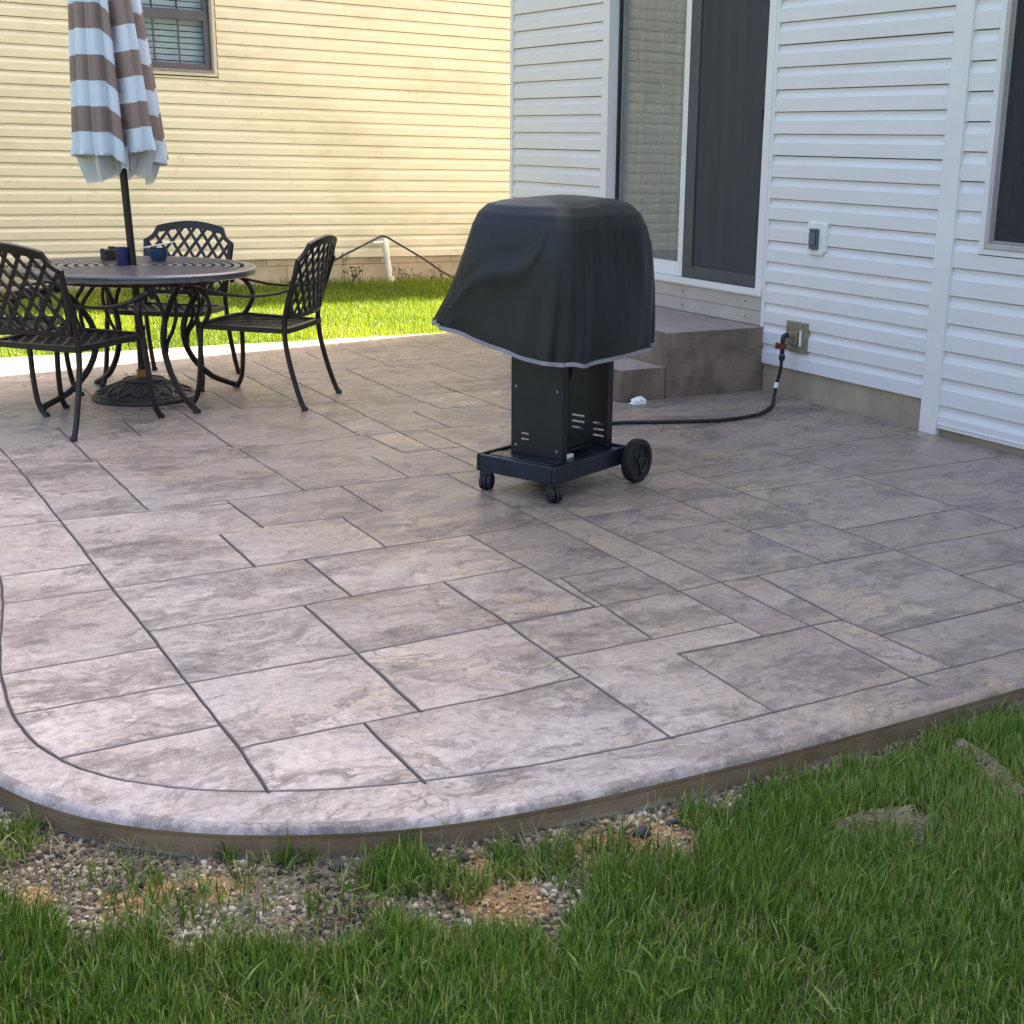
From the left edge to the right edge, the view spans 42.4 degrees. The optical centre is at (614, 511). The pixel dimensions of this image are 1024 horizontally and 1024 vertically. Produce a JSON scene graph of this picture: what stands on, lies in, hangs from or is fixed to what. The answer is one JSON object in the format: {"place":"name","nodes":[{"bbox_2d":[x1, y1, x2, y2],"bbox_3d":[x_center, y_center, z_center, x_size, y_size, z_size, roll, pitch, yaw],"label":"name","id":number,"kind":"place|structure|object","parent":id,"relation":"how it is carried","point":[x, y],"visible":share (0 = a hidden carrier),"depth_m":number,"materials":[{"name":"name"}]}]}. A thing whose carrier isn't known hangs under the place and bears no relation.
{"place":"outdoors","nodes":[
{"label":"outdoors","id":0,"kind":"place"},
{"bbox_2d":[0,273,753,357],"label":"lawn","id":1,"kind":"structure","parent":0,"point":[279,312],"depth_m":10.79,"materials":[{"name":"green plant"}]},
{"bbox_2d":[216,235,453,291],"bbox_3d":[-2.457,-2.525,13.234,3.800,0.511,0.179,-8,18,-32],"label":"cable","id":2,"kind":"object","parent":1,"relation":"on","point":[399,244],"visible":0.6,"depth_m":13.33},
{"bbox_2d":[340,250,349,282],"bbox_3d":[-2.704,-2.441,13.185,0.122,0.382,0.087,-5,17,-21],"label":"weed","id":3,"kind":"object","parent":1,"relation":"on","point":[344,271],"visible":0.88,"depth_m":13.17,"materials":[{"name":"green plant"}]},
{"bbox_2d":[346,266,363,283],"bbox_3d":[-2.621,-2.385,13.274,0.192,0.233,0.128,-4,16,-20],"label":"weed","id":4,"kind":"object","parent":1,"relation":"on","point":[354,276],"visible":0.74,"depth_m":13.26,"materials":[{"name":"green plant"}]},
{"bbox_2d":[392,267,435,281],"bbox_3d":[-2.085,-2.449,13.604,0.586,0.211,0.161,-8,18,-32],"label":"weed","id":5,"kind":"object","parent":1,"relation":"on","point":[407,274],"visible":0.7,"depth_m":13.55,"materials":[{"name":"green plant"}]},
{"bbox_2d":[0,707,1021,1023],"bbox_3d":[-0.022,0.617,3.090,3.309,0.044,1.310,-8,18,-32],"label":"gravel","id":6,"kind":"structure","parent":0,"point":[74,847],"depth_m":2.59,"materials":[{"name":"grey gravel"}]},
{"bbox_2d":[330,862,344,872],"bbox_3d":[-0.559,0.717,2.644,0.029,0.022,0.024,-8,18,-32],"label":"rock","id":7,"kind":"object","parent":6,"relation":"on","point":[335,864],"visible":0.8,"depth_m":2.64,"materials":[{"name":"grey stone"}]},
{"bbox_2d":[458,854,469,862],"bbox_3d":[-0.309,0.710,2.682,0.026,0.023,0.022,-8,18,-32],"label":"rock","id":8,"kind":"object","parent":6,"relation":"on","point":[465,858],"visible":0.74,"depth_m":2.67,"materials":[{"name":"grey stone"}]},
{"bbox_2d":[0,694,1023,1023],"bbox_3d":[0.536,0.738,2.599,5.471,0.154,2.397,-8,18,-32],"label":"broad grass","id":9,"kind":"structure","parent":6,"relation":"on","point":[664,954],"depth_m":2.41,"materials":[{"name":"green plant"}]},
{"bbox_2d":[631,825,651,838],"bbox_3d":[0.058,0.689,2.814,0.045,0.030,0.032,-8,18,-32],"label":"rock","id":10,"kind":"object","parent":6,"relation":"on","point":[642,830],"visible":0.81,"depth_m":2.80,"materials":[{"name":"grey stone"}]},
{"bbox_2d":[666,819,677,826],"bbox_3d":[0.125,0.679,2.866,0.037,0.016,0.017,-8,18,-32],"label":"rock","id":11,"kind":"object","parent":6,"relation":"on","point":[673,821],"visible":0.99,"depth_m":2.86,"materials":[{"name":"grey stone"}]},
{"bbox_2d":[826,805,923,840],"bbox_3d":[0.559,0.677,2.868,0.240,0.057,0.166,-1,16,-9],"label":"straw netting","id":12,"kind":"object","parent":6,"relation":"on","point":[903,811],"visible":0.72,"depth_m":2.86,"materials":[{"name":"beige fabric"}]},
{"bbox_2d":[0,332,1023,858],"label":"patio","id":13,"kind":"structure","parent":0,"point":[256,610],"depth_m":4.02,"materials":[{"name":"concrete"}]},
{"bbox_2d":[0,282,84,416],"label":"patio chair","id":14,"kind":"object","parent":13,"relation":"on","point":[31,322],"visible":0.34,"depth_m":6.47,"materials":[{"name":"brown metal"}]},
{"bbox_2d":[0,242,164,441],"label":"patio chair","id":15,"kind":"object","parent":13,"relation":"on","point":[69,336],"visible":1,"depth_m":5.97,"materials":[{"name":"brown metal"}]},
{"bbox_2d":[8,256,256,413],"bbox_3d":[-2.508,-0.949,6.937,1.220,0.707,1.220,-8,18,-32],"label":"patio table","id":16,"kind":"object","parent":13,"relation":"on","point":[177,273],"visible":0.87,"depth_m":6.72,"materials":[{"name":"brown metal"}]},
{"bbox_2d":[100,246,116,260],"bbox_3d":[-2.730,-1.393,7.062,0.064,0.072,0.098,11,18,32],"label":"box","id":17,"kind":"object","parent":16,"relation":"on","point":[109,253],"visible":0.82,"depth_m":7.04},
{"bbox_2d":[115,247,128,264],"bbox_3d":[-2.557,-1.330,6.817,0.068,0.090,0.068,-8,18,-32],"label":"cup","id":18,"kind":"object","parent":16,"relation":"on","point":[122,255],"visible":1,"depth_m":6.79,"materials":[{"name":"blue plastic"}]},
{"bbox_2d":[149,248,167,260],"bbox_3d":[-2.472,-1.395,7.105,0.100,0.066,0.100,-8,18,-32],"label":"bowl","id":19,"kind":"object","parent":16,"relation":"on","point":[158,254],"visible":1,"depth_m":7.07,"materials":[{"name":"teal ceramic"}]},
{"bbox_2d":[91,325,194,406],"bbox_3d":[-2.512,-0.799,6.979,0.536,0.385,0.536,-8,18,-32],"label":"umbrella base","id":20,"kind":"object","parent":13,"relation":"on","point":[131,391],"visible":0.86,"depth_m":6.88,"materials":[{"name":"black metal"}]},
{"bbox_2d":[68,0,168,325],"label":"patio umbrella","id":21,"kind":"object","parent":20,"relation":"on","point":[117,125],"visible":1,"depth_m":6.49,"materials":[{"name":"fabric"}]},
{"bbox_2d":[99,221,239,391],"bbox_3d":[-2.518,-1.189,7.463,0.621,0.885,0.690,3,15,5],"label":"patio chair","id":22,"kind":"object","parent":13,"relation":"on","point":[150,308],"visible":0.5,"depth_m":7.64,"materials":[{"name":"brown metal"}]},
{"bbox_2d":[184,234,341,410],"bbox_3d":[-1.834,-1.034,6.963,0.690,0.885,0.622,4,16,7],"label":"patio chair","id":23,"kind":"object","parent":13,"relation":"on","point":[289,320],"visible":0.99,"depth_m":6.83,"materials":[{"name":"brown metal"}]},
{"bbox_2d":[477,357,651,502],"bbox_3d":[-0.218,-0.593,5.333,0.525,0.981,0.632,11,18,32],"label":"gas grill","id":24,"kind":"object","parent":13,"relation":"on","point":[554,451],"visible":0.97,"depth_m":5.28,"materials":[{"name":"black metal"}]},
{"bbox_2d":[431,195,654,368],"bbox_3d":[-0.277,-0.968,5.342,0.771,0.631,0.758,11,18,31],"label":"grill cover","id":25,"kind":"object","parent":24,"relation":"on","point":[564,281],"visible":1,"depth_m":5.05,"materials":[{"name":"fabric"}]},
{"bbox_2d":[629,396,645,404],"bbox_3d":[0.129,-0.616,7.204,0.110,0.045,0.073,-8,18,-32],"label":"paper scrap","id":26,"kind":"object","parent":13,"relation":"on","point":[639,400],"visible":1,"depth_m":7.18,"materials":[{"name":"white paper"}]},
{"bbox_2d":[568,333,788,428],"bbox_3d":[0.244,-0.654,6.588,0.502,0.452,2.241,12,19,33],"label":"gas hose","id":27,"kind":"object","parent":13,"relation":"on","point":[781,345],"visible":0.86,"depth_m":6.81,"materials":[{"name":"rubber"}]},
{"bbox_2d":[613,306,763,402],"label":"concrete steps","id":28,"kind":"structure","parent":13,"relation":"on","point":[690,354],"depth_m":7.48,"materials":[{"name":"grey concrete"}]},
{"bbox_2d":[0,698,1023,1023],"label":"lawn grass","id":29,"kind":"structure","parent":0,"point":[102,979],"depth_m":2.41,"materials":[{"name":"green plant"}]},
{"bbox_2d":[950,738,1023,800],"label":"straw netting","id":30,"kind":"object","parent":29,"relation":"on","point":[990,763],"visible":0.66,"depth_m":3.10,"materials":[{"name":"beige fabric"}]},
{"label":"ground","id":31,"kind":"structure","parent":0,"visible":0},
{"bbox_2d":[0,0,509,292],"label":"neighbour house","id":32,"kind":"structure","parent":31,"relation":"on","point":[292,128],"depth_m":12.69,"materials":[{"name":"beige plastic"}]},
{"bbox_2d":[140,0,217,76],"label":"window","id":33,"kind":"structure","parent":32,"relation":"in","point":[181,34],"depth_m":12.01,"materials":[{"name":"glass"}]},
{"bbox_2d":[372,236,394,284],"bbox_3d":[-2.378,-2.556,13.425,0.225,0.520,0.194,-8,18,-32],"label":"drain pipe","id":34,"kind":"object","parent":32,"relation":"attached to","point":[383,242],"visible":0.94,"depth_m":13.37,"materials":[{"name":"white plastic"}]},
{"bbox_2d":[510,0,1023,455],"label":"house","id":35,"kind":"structure","parent":31,"relation":"on","point":[834,189],"depth_m":7.11,"materials":[{"name":"white plastic"}]},
{"bbox_2d":[601,0,777,297],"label":"sliding door","id":36,"kind":"structure","parent":35,"relation":"in","point":[688,85],"depth_m":8.06,"materials":[{"name":"black plastic"}]},
{"bbox_2d":[978,0,1023,258],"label":"window","id":37,"kind":"structure","parent":35,"relation":"in","point":[1002,218],"depth_m":6.04,"materials":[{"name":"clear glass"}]}
]}

